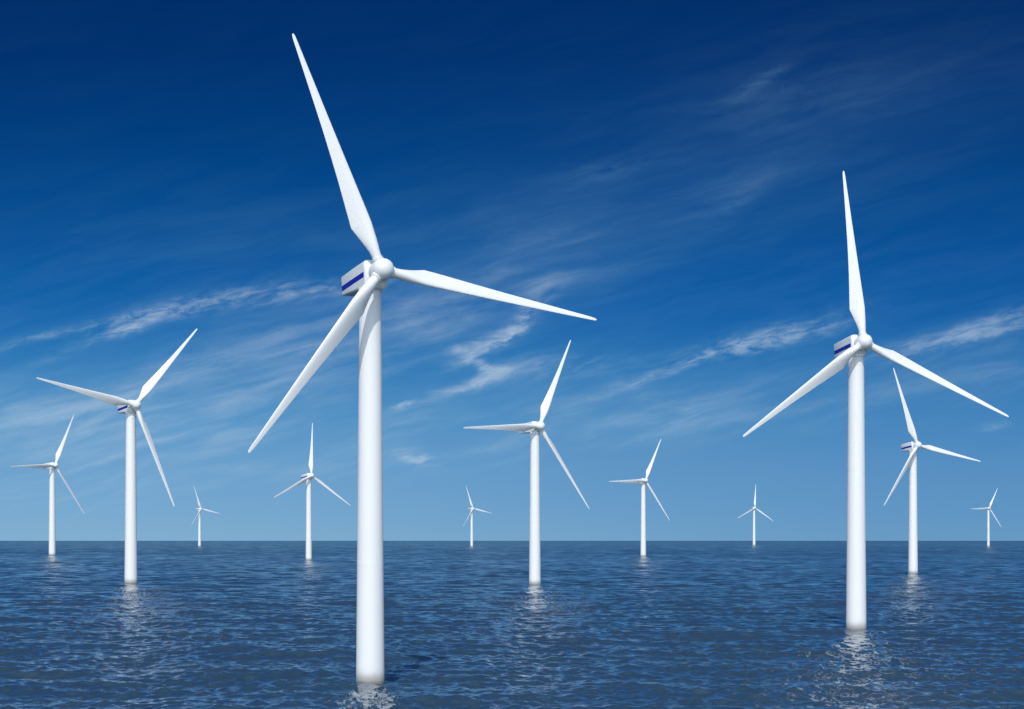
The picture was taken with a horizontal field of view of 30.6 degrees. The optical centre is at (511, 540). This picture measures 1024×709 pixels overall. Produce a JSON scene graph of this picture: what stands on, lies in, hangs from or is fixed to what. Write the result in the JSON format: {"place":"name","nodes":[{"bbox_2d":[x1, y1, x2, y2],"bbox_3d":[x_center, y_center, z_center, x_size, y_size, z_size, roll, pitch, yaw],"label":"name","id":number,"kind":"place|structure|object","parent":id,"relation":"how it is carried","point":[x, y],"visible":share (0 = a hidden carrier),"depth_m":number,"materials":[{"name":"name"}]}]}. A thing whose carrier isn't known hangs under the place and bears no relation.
{"place":"outdoors","nodes":[
{"label":"outdoors","id":0,"kind":"place"},
{"bbox_2d":[0,541,1023,708],"bbox_3d":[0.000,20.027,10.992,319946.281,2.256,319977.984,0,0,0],"label":"water","id":1,"kind":"structure","parent":0,"point":[486,625],"depth_m":431.69,"materials":[{"name":"blue liquid"}]},
{"bbox_2d":[10,415,83,555],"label":"wind turbine","id":2,"kind":"object","parent":1,"relation":"in","point":[52,466],"visible":0.97,"depth_m":2440.62,"materials":[{"name":"paint"}]},
{"bbox_2d":[36,329,196,583],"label":"wind turbine","id":3,"kind":"object","parent":1,"relation":"in","point":[130,409],"visible":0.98,"depth_m":856.55,"materials":[{"name":"paint"}]},
{"bbox_2d":[191,487,219,545],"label":"wind turbine","id":4,"kind":"object","parent":1,"relation":"in","point":[199,524],"visible":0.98,"depth_m":6329.79,"materials":[{"name":"paint"}]},
{"bbox_2d":[274,423,350,559],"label":"wind turbine","id":5,"kind":"object","parent":1,"relation":"in","point":[307,477],"visible":0.99,"depth_m":1874.23,"materials":[{"name":"paint"}]},
{"bbox_2d":[248,34,596,683],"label":"wind turbine","id":6,"kind":"object","parent":1,"relation":"in","point":[364,283],"visible":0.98,"depth_m":259.97,"materials":[{"name":"paint"}]},
{"bbox_2d":[463,487,489,546],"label":"wind turbine","id":7,"kind":"object","parent":1,"relation":"in","point":[471,529],"visible":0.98,"depth_m":6076.43,"materials":[{"name":"paint"}]},
{"bbox_2d":[463,340,588,584],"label":"wind turbine","id":8,"kind":"object","parent":1,"relation":"in","point":[534,429],"visible":0.98,"depth_m":833.26,"materials":[{"name":"paint"}]},
{"bbox_2d":[609,439,669,556],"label":"wind turbine","id":9,"kind":"object","parent":1,"relation":"in","point":[642,481],"visible":0.99,"depth_m":2300.54,"materials":[{"name":"paint"}]},
{"bbox_2d":[738,485,772,545],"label":"wind turbine","id":10,"kind":"object","parent":1,"relation":"in","point":[753,508],"visible":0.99,"depth_m":7374.26,"materials":[{"name":"paint"}]},
{"bbox_2d":[743,171,1008,629],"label":"wind turbine","id":11,"kind":"object","parent":1,"relation":"in","point":[851,350],"visible":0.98,"depth_m":414.61,"materials":[{"name":"paint"}]},
{"bbox_2d":[884,368,980,573],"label":"wind turbine","id":12,"kind":"object","parent":1,"relation":"in","point":[913,447],"visible":0.98,"depth_m":1107.22,"materials":[{"name":"paint"}]},
{"bbox_2d":[974,488,1000,546],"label":"wind turbine","id":13,"kind":"object","parent":1,"relation":"in","point":[988,527],"visible":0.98,"depth_m":6077.32,"materials":[{"name":"paint"}]},
{"bbox_2d":[0,0,1023,540],"label":"sky","id":14,"kind":"structure","parent":0,"point":[667,174],"materials":[{"name":"blue"}]}
]}

